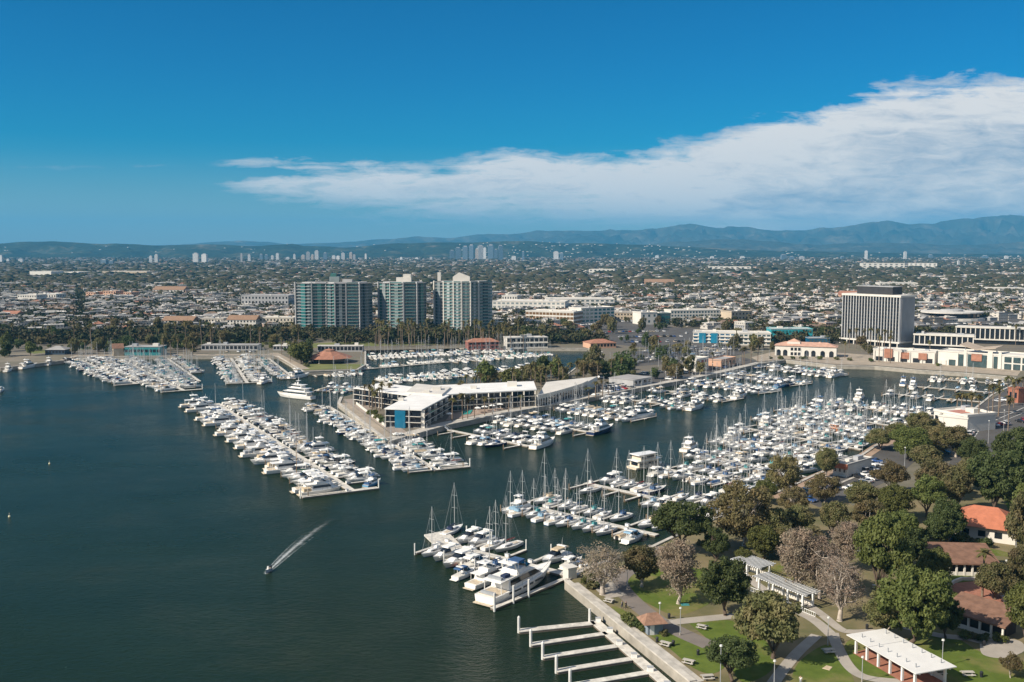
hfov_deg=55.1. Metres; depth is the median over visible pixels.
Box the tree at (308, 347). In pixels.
[298,341,312,359]
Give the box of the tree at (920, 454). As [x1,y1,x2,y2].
[908,444,943,466]
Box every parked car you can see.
[807,496,817,502]
[851,473,865,478]
[857,471,869,475]
[859,478,872,482]
[862,466,869,471]
[872,457,882,461]
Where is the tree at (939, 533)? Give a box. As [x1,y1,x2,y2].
[923,512,953,541]
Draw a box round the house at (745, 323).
[734,320,753,330]
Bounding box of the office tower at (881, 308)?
[839,285,915,347]
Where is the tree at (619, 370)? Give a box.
[610,363,630,375]
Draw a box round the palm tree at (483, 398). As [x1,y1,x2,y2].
[479,396,488,414]
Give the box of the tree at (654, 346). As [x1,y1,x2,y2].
[650,343,660,352]
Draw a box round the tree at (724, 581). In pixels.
[695,555,751,615]
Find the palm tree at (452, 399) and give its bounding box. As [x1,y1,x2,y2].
[449,398,456,420]
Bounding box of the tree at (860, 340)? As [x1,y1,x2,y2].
[855,335,867,349]
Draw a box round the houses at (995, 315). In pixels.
[0,257,1023,328]
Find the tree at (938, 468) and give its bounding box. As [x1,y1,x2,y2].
[913,457,956,481]
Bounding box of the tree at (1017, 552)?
[1005,545,1023,579]
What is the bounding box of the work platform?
[424,531,461,548]
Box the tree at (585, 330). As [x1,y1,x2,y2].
[580,328,590,339]
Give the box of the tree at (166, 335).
[163,331,169,339]
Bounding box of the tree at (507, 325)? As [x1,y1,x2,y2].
[501,322,510,327]
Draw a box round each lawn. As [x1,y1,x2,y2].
[612,606,723,673]
[628,568,711,615]
[689,620,773,681]
[764,563,793,579]
[790,645,853,681]
[845,638,895,678]
[907,631,1023,681]
[926,540,1011,556]
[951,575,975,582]
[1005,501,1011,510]
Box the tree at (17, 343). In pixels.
[13,340,22,348]
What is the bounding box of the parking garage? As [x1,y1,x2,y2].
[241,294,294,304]
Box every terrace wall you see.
[356,402,383,425]
[948,577,1004,601]
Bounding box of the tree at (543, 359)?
[536,354,550,376]
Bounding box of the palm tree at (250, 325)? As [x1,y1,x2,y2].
[248,324,253,342]
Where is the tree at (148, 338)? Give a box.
[145,334,153,343]
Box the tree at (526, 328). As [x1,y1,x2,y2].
[519,324,533,335]
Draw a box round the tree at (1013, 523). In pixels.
[1003,490,1023,544]
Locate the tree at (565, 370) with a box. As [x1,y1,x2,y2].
[558,366,568,374]
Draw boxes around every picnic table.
[603,597,614,602]
[659,640,671,646]
[682,658,695,664]
[696,623,708,629]
[700,673,714,679]
[822,647,835,652]
[960,670,975,675]
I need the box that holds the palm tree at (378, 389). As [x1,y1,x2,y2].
[374,387,384,410]
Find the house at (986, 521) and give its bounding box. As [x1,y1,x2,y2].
[960,505,1017,544]
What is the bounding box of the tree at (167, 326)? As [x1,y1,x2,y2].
[163,322,172,330]
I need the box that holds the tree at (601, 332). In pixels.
[595,329,605,336]
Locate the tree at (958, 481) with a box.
[941,465,974,502]
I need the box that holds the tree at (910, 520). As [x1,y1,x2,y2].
[890,508,918,530]
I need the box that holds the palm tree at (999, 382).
[996,380,1002,407]
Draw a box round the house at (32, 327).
[26,326,41,330]
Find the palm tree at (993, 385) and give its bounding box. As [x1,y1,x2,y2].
[987,383,997,410]
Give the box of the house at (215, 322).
[211,320,220,325]
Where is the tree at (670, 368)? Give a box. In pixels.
[665,364,683,378]
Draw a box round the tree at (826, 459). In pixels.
[814,447,839,475]
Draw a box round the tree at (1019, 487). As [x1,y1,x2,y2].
[1011,482,1023,503]
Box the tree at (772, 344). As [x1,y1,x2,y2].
[769,341,774,349]
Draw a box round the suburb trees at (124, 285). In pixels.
[0,275,1023,294]
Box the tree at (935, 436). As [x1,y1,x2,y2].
[921,425,951,450]
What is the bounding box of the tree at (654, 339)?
[648,335,659,345]
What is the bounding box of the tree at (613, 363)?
[603,358,616,373]
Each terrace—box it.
[446,407,509,419]
[853,648,942,681]
[951,581,1002,602]
[980,638,1023,657]
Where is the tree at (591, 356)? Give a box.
[586,351,596,361]
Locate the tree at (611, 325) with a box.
[607,319,617,333]
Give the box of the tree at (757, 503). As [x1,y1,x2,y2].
[706,476,775,545]
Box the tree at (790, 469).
[765,452,802,492]
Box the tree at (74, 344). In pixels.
[67,336,80,352]
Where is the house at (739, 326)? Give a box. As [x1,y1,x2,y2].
[734,324,744,330]
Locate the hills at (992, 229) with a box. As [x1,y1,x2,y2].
[156,215,1023,247]
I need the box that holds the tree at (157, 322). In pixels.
[153,315,162,327]
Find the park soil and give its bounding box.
[571,484,1023,681]
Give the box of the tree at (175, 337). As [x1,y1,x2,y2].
[171,333,179,342]
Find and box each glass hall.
[766,326,812,340]
[805,335,829,342]
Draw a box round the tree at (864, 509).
[850,498,889,522]
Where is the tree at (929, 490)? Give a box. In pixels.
[910,473,947,516]
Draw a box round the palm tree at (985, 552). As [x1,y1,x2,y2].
[976,548,994,596]
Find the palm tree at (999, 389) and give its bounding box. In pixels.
[994,386,1004,415]
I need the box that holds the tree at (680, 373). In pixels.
[670,363,684,378]
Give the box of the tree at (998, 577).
[973,561,1021,599]
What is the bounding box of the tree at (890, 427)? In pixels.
[884,421,913,439]
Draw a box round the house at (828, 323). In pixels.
[819,321,836,324]
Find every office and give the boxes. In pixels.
[684,356,708,371]
[708,356,735,367]
[833,454,872,476]
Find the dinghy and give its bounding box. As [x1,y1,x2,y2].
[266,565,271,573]
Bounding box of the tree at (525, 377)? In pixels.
[520,373,529,380]
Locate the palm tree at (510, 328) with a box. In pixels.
[508,326,513,347]
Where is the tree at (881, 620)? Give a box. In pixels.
[862,590,902,629]
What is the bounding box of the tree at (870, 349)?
[867,344,872,353]
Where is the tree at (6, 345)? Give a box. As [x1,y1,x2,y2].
[0,340,13,355]
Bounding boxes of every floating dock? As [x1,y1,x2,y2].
[70,360,146,385]
[111,359,202,392]
[160,358,200,381]
[188,403,378,498]
[215,356,271,384]
[262,358,295,379]
[310,406,470,473]
[312,372,363,377]
[313,384,352,392]
[362,354,539,369]
[366,350,507,359]
[374,366,516,381]
[414,526,562,576]
[437,425,528,449]
[500,492,658,536]
[504,416,585,436]
[517,608,670,681]
[553,403,656,421]
[569,478,719,511]
[619,396,688,410]
[651,389,743,402]
[663,460,772,487]
[682,446,806,477]
[694,381,780,394]
[707,437,814,458]
[727,422,861,450]
[750,378,812,386]
[751,412,873,437]
[766,363,848,376]
[773,406,904,428]
[807,400,933,415]
[881,389,981,402]
[907,383,992,392]
[927,375,1008,384]
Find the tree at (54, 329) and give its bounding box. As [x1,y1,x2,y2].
[51,325,59,341]
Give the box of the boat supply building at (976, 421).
[933,405,996,430]
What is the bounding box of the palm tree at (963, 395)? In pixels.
[957,392,967,404]
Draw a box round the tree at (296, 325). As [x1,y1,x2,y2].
[289,324,299,333]
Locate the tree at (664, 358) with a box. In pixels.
[661,355,669,363]
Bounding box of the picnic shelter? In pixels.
[846,628,956,681]
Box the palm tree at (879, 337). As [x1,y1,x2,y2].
[878,334,882,356]
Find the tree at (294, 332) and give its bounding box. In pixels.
[291,327,303,339]
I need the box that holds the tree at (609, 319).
[606,316,615,323]
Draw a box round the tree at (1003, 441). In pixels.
[990,426,1023,453]
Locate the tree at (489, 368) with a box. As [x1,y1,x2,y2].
[473,359,497,382]
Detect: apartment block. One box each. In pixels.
[17,293,46,299]
[39,293,65,297]
[86,291,102,295]
[103,290,123,295]
[123,291,139,295]
[152,286,189,292]
[161,316,197,322]
[197,316,227,323]
[226,315,260,326]
[260,315,294,325]
[589,269,615,272]
[614,310,632,319]
[644,279,673,283]
[692,329,735,342]
[708,266,750,268]
[720,310,751,319]
[737,330,770,345]
[838,291,856,296]
[860,263,904,268]
[875,281,917,284]
[908,263,936,267]
[917,301,941,303]
[984,287,1023,289]
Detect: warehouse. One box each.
[30,271,62,274]
[68,271,89,272]
[102,270,156,272]
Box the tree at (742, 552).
[734,546,752,566]
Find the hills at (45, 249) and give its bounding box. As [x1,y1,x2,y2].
[0,241,1023,257]
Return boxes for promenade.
[60,354,269,359]
[342,403,392,436]
[343,399,405,432]
[386,362,758,438]
[751,352,1019,375]
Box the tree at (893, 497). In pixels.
[877,482,916,511]
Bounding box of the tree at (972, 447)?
[956,436,989,459]
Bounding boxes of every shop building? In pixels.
[873,347,937,363]
[938,342,1023,370]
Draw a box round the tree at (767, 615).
[731,588,803,658]
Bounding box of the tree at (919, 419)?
[905,411,934,431]
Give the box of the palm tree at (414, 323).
[412,322,416,345]
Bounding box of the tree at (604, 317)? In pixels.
[600,314,608,326]
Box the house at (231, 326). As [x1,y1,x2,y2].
[223,324,244,327]
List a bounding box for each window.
[261,455,277,457]
[279,463,295,466]
[283,391,305,394]
[309,445,324,447]
[313,483,330,487]
[386,410,394,413]
[386,416,394,419]
[387,422,394,426]
[410,411,420,414]
[410,417,420,420]
[410,423,420,427]
[485,569,499,576]
[509,577,542,594]
[511,568,539,585]
[631,455,656,465]
[913,358,919,362]
[949,359,954,364]
[958,354,963,365]
[962,528,968,534]
[967,354,986,367]
[978,530,984,536]
[993,357,997,367]
[994,532,1001,538]
[1004,357,1011,362]
[1004,364,1010,369]
[1013,357,1020,362]
[1013,364,1019,369]
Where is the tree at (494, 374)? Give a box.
[484,372,497,382]
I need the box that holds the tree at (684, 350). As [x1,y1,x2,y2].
[681,345,690,356]
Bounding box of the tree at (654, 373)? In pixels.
[649,367,660,377]
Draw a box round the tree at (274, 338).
[268,333,278,343]
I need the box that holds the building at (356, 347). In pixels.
[317,343,363,351]
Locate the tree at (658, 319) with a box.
[655,315,661,324]
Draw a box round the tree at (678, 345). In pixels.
[671,343,683,354]
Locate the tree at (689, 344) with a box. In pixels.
[685,340,690,348]
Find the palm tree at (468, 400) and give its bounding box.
[464,398,470,418]
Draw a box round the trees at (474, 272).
[0,256,1023,283]
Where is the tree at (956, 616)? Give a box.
[937,600,965,637]
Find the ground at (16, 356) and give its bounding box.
[0,258,1023,505]
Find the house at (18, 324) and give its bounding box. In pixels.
[13,321,24,325]
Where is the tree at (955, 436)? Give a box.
[940,425,971,456]
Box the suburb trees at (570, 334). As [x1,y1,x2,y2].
[0,290,1023,344]
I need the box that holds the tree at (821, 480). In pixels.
[804,471,843,501]
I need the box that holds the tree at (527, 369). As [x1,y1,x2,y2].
[522,361,537,380]
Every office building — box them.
[492,299,568,308]
[502,294,520,298]
[525,309,582,323]
[545,297,613,304]
[569,306,614,322]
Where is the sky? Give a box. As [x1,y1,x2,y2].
[0,0,1023,244]
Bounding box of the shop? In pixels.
[1008,386,1023,402]
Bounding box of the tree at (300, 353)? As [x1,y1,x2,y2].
[288,343,309,363]
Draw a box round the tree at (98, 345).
[93,339,103,351]
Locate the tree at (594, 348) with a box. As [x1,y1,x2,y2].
[587,343,601,354]
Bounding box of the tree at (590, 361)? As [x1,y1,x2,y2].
[585,359,604,374]
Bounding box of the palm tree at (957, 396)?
[952,393,960,405]
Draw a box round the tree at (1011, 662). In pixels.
[998,651,1023,677]
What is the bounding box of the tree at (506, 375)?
[498,367,519,381]
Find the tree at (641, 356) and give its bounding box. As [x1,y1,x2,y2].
[637,354,644,359]
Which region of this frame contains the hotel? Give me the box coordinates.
[353,381,536,427]
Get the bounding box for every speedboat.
[412,449,428,453]
[576,560,587,571]
[614,532,629,540]
[682,473,696,481]
[706,479,720,485]
[729,472,744,480]
[750,465,761,473]
[753,448,765,452]
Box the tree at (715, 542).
[701,526,730,562]
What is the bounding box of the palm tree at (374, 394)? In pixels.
[371,392,377,409]
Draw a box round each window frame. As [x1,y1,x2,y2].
[296,286,310,323]
[312,286,325,319]
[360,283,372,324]
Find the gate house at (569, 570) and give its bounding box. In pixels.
[561,563,577,579]
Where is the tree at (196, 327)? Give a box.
[190,324,199,332]
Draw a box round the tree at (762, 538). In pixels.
[746,524,781,558]
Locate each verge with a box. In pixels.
[31,347,90,353]
[304,364,360,369]
[312,341,464,347]
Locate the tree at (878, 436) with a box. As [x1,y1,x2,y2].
[865,427,890,449]
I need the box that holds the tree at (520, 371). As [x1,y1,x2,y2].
[513,368,524,377]
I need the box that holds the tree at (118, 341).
[109,338,125,348]
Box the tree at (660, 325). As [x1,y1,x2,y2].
[656,323,663,328]
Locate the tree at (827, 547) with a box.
[799,529,843,598]
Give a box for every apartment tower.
[294,273,372,331]
[377,274,426,330]
[433,272,491,330]
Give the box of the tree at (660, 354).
[654,345,666,360]
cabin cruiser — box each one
[70,362,88,367]
[87,369,107,375]
[99,372,116,377]
[99,374,119,380]
[142,378,164,385]
[151,382,172,388]
[156,385,176,391]
[183,381,201,387]
[198,406,226,413]
[216,365,236,373]
[217,422,247,430]
[222,397,246,404]
[223,399,247,405]
[226,399,246,407]
[229,403,255,410]
[236,401,253,411]
[237,407,247,413]
[241,363,261,370]
[241,407,267,414]
[242,409,263,416]
[248,413,273,419]
[256,414,279,425]
[259,418,287,426]
[262,422,292,430]
[263,420,282,427]
[268,423,291,431]
[269,424,295,434]
[280,462,311,474]
[287,468,319,480]
[292,469,327,484]
[295,474,331,485]
[296,438,313,450]
[301,403,324,409]
[304,403,327,411]
[308,447,333,456]
[308,447,338,460]
[313,454,338,463]
[317,414,344,422]
[319,410,341,418]
[319,454,351,465]
[321,458,354,469]
[326,382,334,388]
[328,417,348,424]
[328,459,353,469]
[330,464,358,474]
[333,463,356,476]
[335,424,361,432]
[336,420,356,427]
[337,371,343,376]
[340,381,348,389]
[342,466,379,479]
[344,424,366,435]
[345,428,371,437]
[346,468,371,481]
[349,429,373,439]
[363,437,388,447]
[365,441,388,450]
[374,440,399,453]
[389,450,415,463]
[393,376,401,382]
[402,433,418,440]
[402,437,424,446]
[403,440,432,448]
[407,442,434,451]
[410,375,419,380]
[421,448,443,457]
[431,452,463,461]
[432,455,458,466]
[433,542,459,561]
[437,368,445,374]
[443,373,451,378]
[443,541,477,567]
[449,564,474,580]
[457,524,481,543]
[461,549,488,567]
[465,371,475,376]
[466,433,484,444]
[469,525,497,545]
[473,422,491,433]
[477,436,496,445]
[479,425,497,434]
[492,415,509,422]
[494,425,512,437]
[503,418,524,426]
[510,430,531,440]
[514,419,528,427]
[516,432,533,443]
[522,418,541,428]
[523,411,540,419]
[526,430,539,444]
[529,422,547,429]
[537,412,550,421]
[538,418,556,431]
[542,538,573,563]
[550,419,564,432]
[555,403,567,411]
[556,426,573,434]
[558,554,581,569]
[559,404,575,412]
[559,414,574,425]
[574,407,587,414]
[581,408,597,415]
[588,409,603,417]
[599,470,624,483]
[603,395,614,402]
[603,412,619,419]
[605,402,618,411]
[610,396,622,402]
[619,397,631,403]
[620,392,631,397]
[620,406,632,414]
[620,528,643,544]
[621,413,638,421]
[646,395,658,401]
[646,462,668,476]
[652,386,666,393]
[652,491,672,509]
[660,400,670,407]
[668,398,679,404]
[671,464,691,480]
[677,381,688,391]
[677,391,690,397]
[684,377,694,383]
[684,448,701,459]
[686,458,706,470]
[694,449,711,459]
[696,394,711,400]
[700,491,719,505]
[703,380,715,387]
[708,392,720,400]
[713,395,726,402]
[730,423,746,429]
[733,448,753,460]
[735,374,747,379]
[745,374,755,380]
[746,385,757,392]
[748,451,767,462]
[750,387,765,393]
[752,413,764,421]
[753,372,762,381]
[755,467,769,476]
[759,443,776,455]
[766,437,783,446]
[767,419,783,430]
[768,366,781,370]
[769,378,782,383]
[769,446,788,456]
[780,419,796,427]
[784,380,795,386]
[789,367,801,373]
[796,451,815,464]
[799,462,817,473]
[801,416,812,423]
[803,409,816,416]
[803,423,819,430]
[806,403,819,411]
[809,398,817,404]
[809,416,822,423]
[833,397,842,408]
[836,409,848,416]
[838,398,845,404]
[841,426,855,436]
[846,403,857,410]
[850,416,863,424]
[854,400,863,406]
[870,401,880,407]
[885,389,893,396]
[892,418,903,423]
[898,403,907,410]
[909,383,916,389]
[910,390,918,398]
[914,406,923,412]
[925,394,934,400]
[926,407,933,413]
[969,385,976,390]
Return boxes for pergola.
[730,555,775,581]
[750,572,820,616]
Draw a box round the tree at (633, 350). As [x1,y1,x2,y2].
[630,347,636,354]
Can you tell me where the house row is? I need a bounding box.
[5,311,24,314]
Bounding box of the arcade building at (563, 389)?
[537,376,596,406]
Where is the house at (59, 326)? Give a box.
[44,323,63,328]
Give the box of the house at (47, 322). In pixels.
[40,320,62,324]
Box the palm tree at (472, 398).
[471,396,474,417]
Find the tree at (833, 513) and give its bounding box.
[819,500,851,532]
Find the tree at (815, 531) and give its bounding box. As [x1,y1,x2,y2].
[801,524,824,540]
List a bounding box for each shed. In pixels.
[112,343,123,355]
[608,374,651,385]
[938,407,985,428]
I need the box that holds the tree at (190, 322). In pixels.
[181,320,193,326]
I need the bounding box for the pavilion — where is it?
[310,348,351,363]
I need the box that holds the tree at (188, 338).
[182,335,194,348]
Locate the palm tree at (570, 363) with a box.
[566,362,573,378]
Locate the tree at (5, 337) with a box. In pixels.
[0,331,12,343]
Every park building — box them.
[926,542,999,575]
[954,591,1015,639]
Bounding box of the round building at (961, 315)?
[920,309,984,321]
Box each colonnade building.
[913,331,975,349]
[955,324,1023,344]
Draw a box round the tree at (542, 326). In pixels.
[538,323,547,330]
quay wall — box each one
[0,356,277,370]
[278,350,365,374]
[338,397,446,444]
[444,360,784,428]
[499,347,602,373]
[564,579,695,681]
[565,476,813,579]
[785,360,1010,380]
[811,378,1015,475]
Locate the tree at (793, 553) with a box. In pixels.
[776,526,824,595]
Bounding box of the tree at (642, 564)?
[619,544,659,586]
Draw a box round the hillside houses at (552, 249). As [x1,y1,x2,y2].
[4,242,1019,256]
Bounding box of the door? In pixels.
[650,625,654,634]
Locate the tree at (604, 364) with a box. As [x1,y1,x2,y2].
[599,360,610,373]
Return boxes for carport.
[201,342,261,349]
[273,343,288,349]
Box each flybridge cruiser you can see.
[3,363,11,371]
[44,356,51,365]
[178,394,212,407]
[184,398,217,412]
[186,394,216,408]
[193,403,228,420]
[200,408,237,422]
[202,410,239,426]
[204,406,233,418]
[213,419,252,435]
[224,423,259,437]
[225,423,262,442]
[233,428,272,444]
[233,430,269,449]
[238,438,283,457]
[245,432,277,449]
[250,442,297,464]
[254,440,291,458]
[257,374,267,384]
[261,450,308,474]
[262,449,303,469]
[289,469,336,493]
[296,473,341,496]
[301,436,335,453]
[362,474,380,487]
[463,557,505,590]
[505,494,530,513]
[679,433,697,452]
[759,412,771,425]
[773,377,785,387]
[816,395,824,407]
[853,388,863,399]
[899,374,906,386]
[909,377,916,386]
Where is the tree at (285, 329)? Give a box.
[280,326,288,336]
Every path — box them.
[575,582,703,681]
[595,569,625,597]
[611,545,711,647]
[669,613,736,624]
[744,573,833,636]
[767,634,821,681]
[772,440,894,498]
[804,605,874,633]
[827,632,900,681]
[903,627,981,643]
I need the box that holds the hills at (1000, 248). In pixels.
[647,239,1023,253]
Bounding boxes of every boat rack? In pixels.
[610,350,667,362]
[655,345,697,356]
[658,353,695,365]
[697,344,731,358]
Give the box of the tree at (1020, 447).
[1007,439,1023,472]
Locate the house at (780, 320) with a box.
[769,319,790,322]
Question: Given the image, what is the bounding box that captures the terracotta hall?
[582,339,616,347]
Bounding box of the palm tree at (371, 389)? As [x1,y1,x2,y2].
[368,387,375,409]
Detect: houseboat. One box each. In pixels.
[626,450,661,470]
[829,423,839,431]
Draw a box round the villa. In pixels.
[465,338,499,349]
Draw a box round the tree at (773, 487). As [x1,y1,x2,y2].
[752,477,778,495]
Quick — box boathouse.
[124,343,166,355]
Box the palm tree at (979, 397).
[974,394,984,413]
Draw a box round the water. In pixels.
[0,348,1011,681]
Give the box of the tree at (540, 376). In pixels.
[530,363,550,383]
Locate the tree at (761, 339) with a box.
[758,336,764,343]
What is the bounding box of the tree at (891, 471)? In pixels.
[869,458,910,485]
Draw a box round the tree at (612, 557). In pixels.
[570,541,628,594]
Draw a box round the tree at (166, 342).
[160,335,168,347]
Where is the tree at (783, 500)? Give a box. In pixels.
[777,486,809,508]
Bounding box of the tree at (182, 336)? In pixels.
[171,333,186,343]
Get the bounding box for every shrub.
[366,409,377,414]
[379,415,384,422]
[580,576,592,583]
[581,571,592,577]
[586,582,597,589]
[620,611,634,621]
[623,616,634,626]
[631,616,642,628]
[638,624,645,631]
[659,629,667,636]
[954,532,969,541]
[957,629,971,639]
[964,537,978,542]
[971,631,978,640]
[974,537,993,546]
[977,632,989,641]
[992,631,1009,642]
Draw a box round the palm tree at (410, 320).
[409,318,413,344]
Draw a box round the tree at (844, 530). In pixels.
[827,520,859,566]
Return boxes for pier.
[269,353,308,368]
[490,578,563,611]
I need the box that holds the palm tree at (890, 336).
[888,334,893,362]
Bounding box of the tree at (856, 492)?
[844,480,879,503]
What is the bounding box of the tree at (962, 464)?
[956,457,977,489]
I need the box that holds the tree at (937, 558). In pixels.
[915,546,952,578]
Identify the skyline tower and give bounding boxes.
[100,259,108,263]
[154,254,158,261]
[193,253,198,261]
[201,254,207,261]
[306,252,309,259]
[315,250,318,259]
[450,250,453,258]
[455,247,460,258]
[462,246,467,259]
[469,244,473,258]
[475,248,477,258]
[478,245,482,258]
[483,247,485,258]
[488,244,493,258]
[498,245,502,259]
[553,251,558,258]
[780,254,786,259]
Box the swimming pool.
[460,410,472,414]
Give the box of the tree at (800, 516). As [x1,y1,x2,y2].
[785,503,815,531]
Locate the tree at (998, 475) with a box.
[966,449,1023,506]
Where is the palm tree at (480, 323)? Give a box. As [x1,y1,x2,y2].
[478,320,482,337]
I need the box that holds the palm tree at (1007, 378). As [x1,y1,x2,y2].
[1003,375,1012,405]
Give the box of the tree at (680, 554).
[655,538,700,603]
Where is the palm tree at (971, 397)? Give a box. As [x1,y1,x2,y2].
[968,393,974,406]
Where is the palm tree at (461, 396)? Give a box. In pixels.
[456,393,468,418]
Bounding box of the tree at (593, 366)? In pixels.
[588,361,600,376]
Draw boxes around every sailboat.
[102,356,121,381]
[108,359,125,383]
[146,359,164,387]
[154,364,174,389]
[166,361,180,378]
[226,361,241,381]
[226,370,241,382]
[228,377,253,408]
[236,401,266,440]
[247,359,266,375]
[250,390,272,422]
[253,398,269,423]
[273,400,301,436]
[276,407,299,438]
[277,424,298,460]
[280,411,305,440]
[281,439,316,477]
[283,411,304,441]
[286,413,308,444]
[289,404,319,446]
[294,406,319,448]
[304,432,325,455]
[313,388,334,415]
[322,391,337,418]
[323,393,346,423]
[332,365,340,388]
[333,373,340,393]
[333,399,353,426]
[338,400,361,434]
[338,401,358,428]
[341,376,348,393]
[346,369,354,389]
[356,412,376,441]
[360,413,382,445]
[362,418,378,442]
[370,420,393,452]
[373,420,402,457]
[376,361,383,380]
[380,423,406,459]
[389,432,409,461]
[392,428,422,470]
[393,431,417,466]
[398,406,425,443]
[399,362,406,381]
[401,436,427,471]
[417,433,440,455]
[421,509,443,556]
[430,362,438,379]
[437,360,445,379]
[439,430,467,467]
[440,485,462,534]
[477,506,506,569]
[480,500,504,551]
[484,409,506,447]
[488,399,509,436]
[495,499,523,552]
[500,395,512,424]
[501,471,513,513]
[503,403,517,439]
[507,470,531,517]
[516,398,527,418]
[525,480,546,518]
[528,395,541,420]
[531,474,554,522]
[534,449,560,503]
[542,470,561,507]
[543,392,558,422]
[544,481,565,525]
[551,396,565,424]
[555,477,578,527]
[557,470,578,510]
[565,397,580,427]
[567,383,581,413]
[569,477,588,511]
[571,488,591,529]
[573,399,588,428]
[577,383,589,407]
[578,451,601,494]
[582,406,593,429]
[582,490,602,532]
[583,478,602,516]
[592,480,611,519]
[595,489,617,535]
[598,391,609,417]
[599,378,607,400]
[609,450,627,485]
[610,473,632,521]
[611,389,622,412]
[615,394,626,420]
[621,452,640,488]
[629,378,637,398]
[630,448,651,491]
[637,380,648,405]
[638,467,657,528]
[641,465,657,507]
[642,444,665,494]
[652,489,662,531]
[656,382,666,402]
[658,442,677,478]
[667,388,678,409]
[671,368,682,396]
[672,464,688,500]
[676,384,686,409]
[677,386,686,404]
[677,439,691,469]
[686,452,705,501]
[687,361,698,384]
[688,372,698,392]
[691,452,709,485]
[695,474,708,514]
[697,359,710,386]
[698,433,715,473]
[701,363,711,381]
[704,432,721,462]
[707,427,729,465]
[707,434,725,475]
[709,413,723,443]
[709,453,729,505]
[710,426,725,454]
[712,366,724,387]
[712,370,723,382]
[717,438,736,479]
[718,417,737,455]
[718,419,728,445]
[719,353,730,376]
[719,447,739,492]
[721,362,730,384]
[721,368,731,388]
[722,438,739,466]
[724,368,735,390]
[725,429,745,470]
[726,378,733,398]
[727,425,742,447]
[728,425,741,458]
[729,369,740,385]
[731,414,749,449]
[737,403,750,432]
[738,413,745,438]
[739,438,756,472]
[741,452,753,493]
[742,419,759,451]
[743,446,759,483]
[744,369,754,387]
[746,408,764,443]
[753,345,766,368]
[753,444,767,484]
[754,412,767,435]
[755,415,771,444]
[758,404,769,429]
[760,410,776,437]
[765,376,773,390]
[769,368,781,391]
[771,392,786,417]
[772,403,787,432]
[772,413,790,448]
[772,415,786,437]
[773,398,787,425]
[776,390,788,411]
[777,396,789,418]
[780,412,795,440]
[782,432,796,457]
[783,408,798,433]
[785,418,800,450]
[787,393,801,420]
[788,399,803,427]
[790,397,799,414]
[791,365,799,381]
[791,384,803,409]
[791,424,802,459]
[792,416,809,451]
[794,397,805,421]
[796,351,806,373]
[796,396,805,415]
[798,385,810,410]
[799,368,810,383]
[801,407,815,437]
[802,415,819,446]
[803,424,817,454]
[807,405,824,438]
[809,437,818,464]
[811,392,822,417]
[814,403,828,432]
[818,414,832,440]
[819,400,830,425]
[820,393,831,419]
[820,413,838,450]
[821,404,835,433]
[822,389,832,412]
[825,384,833,407]
[826,394,838,420]
[826,399,840,427]
[828,379,835,402]
[833,426,847,459]
[834,415,848,452]
[835,399,846,421]
[835,410,844,435]
[836,398,850,428]
[837,413,853,443]
[841,402,853,429]
[842,394,854,417]
[842,397,853,422]
[843,413,858,445]
[845,382,852,404]
[850,408,864,431]
[850,410,863,438]
[854,418,868,447]
[858,402,869,425]
[858,410,868,440]
[860,400,871,432]
[868,394,877,421]
[874,395,887,422]
[878,379,888,408]
[882,387,891,414]
[885,402,894,423]
[892,387,898,409]
[893,391,901,415]
[900,390,908,416]
[910,384,917,411]
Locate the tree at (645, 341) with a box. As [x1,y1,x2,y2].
[641,330,650,348]
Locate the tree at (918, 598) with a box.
[873,563,954,643]
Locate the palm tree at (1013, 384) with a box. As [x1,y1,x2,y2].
[1012,382,1018,407]
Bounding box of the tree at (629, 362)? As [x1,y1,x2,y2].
[613,349,634,370]
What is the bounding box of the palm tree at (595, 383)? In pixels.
[592,381,599,397]
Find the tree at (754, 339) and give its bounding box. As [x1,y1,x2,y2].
[749,333,760,346]
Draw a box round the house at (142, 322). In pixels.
[135,320,151,324]
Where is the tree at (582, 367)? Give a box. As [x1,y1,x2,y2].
[579,359,588,377]
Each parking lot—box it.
[580,320,726,347]
[589,357,757,393]
[630,346,749,365]
[807,444,914,506]
[926,319,1023,326]
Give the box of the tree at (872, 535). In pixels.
[852,508,915,590]
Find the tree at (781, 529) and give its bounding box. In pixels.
[773,525,796,547]
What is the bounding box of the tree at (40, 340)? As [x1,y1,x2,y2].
[36,337,45,344]
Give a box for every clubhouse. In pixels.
[45,346,70,354]
[503,334,548,348]
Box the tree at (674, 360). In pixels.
[665,357,678,365]
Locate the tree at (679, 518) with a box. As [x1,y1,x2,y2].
[650,500,714,543]
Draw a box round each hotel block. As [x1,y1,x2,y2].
[632,310,657,324]
[657,311,669,322]
[664,308,722,323]
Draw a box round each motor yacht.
[18,359,34,368]
[277,378,315,399]
[286,368,308,378]
[473,555,550,606]
[529,431,554,449]
[586,418,612,435]
[628,405,653,418]
[684,396,703,410]
[722,427,740,443]
[730,386,746,398]
[826,367,840,377]
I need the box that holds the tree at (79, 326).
[75,323,82,331]
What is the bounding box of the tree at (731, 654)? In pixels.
[704,634,759,681]
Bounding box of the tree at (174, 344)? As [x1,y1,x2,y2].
[171,340,179,349]
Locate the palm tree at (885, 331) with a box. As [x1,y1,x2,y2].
[882,329,887,346]
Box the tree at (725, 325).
[721,319,730,329]
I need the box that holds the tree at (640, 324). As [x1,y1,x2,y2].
[637,317,646,330]
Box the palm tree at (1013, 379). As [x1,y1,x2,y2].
[1011,377,1017,403]
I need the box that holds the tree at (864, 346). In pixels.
[861,342,867,350]
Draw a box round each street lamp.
[679,607,681,634]
[827,616,829,645]
[861,656,863,681]
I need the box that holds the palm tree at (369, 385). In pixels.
[366,384,372,407]
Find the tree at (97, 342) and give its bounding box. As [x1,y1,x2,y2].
[92,338,102,351]
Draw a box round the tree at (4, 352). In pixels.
[0,349,7,356]
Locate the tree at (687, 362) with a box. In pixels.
[683,355,694,373]

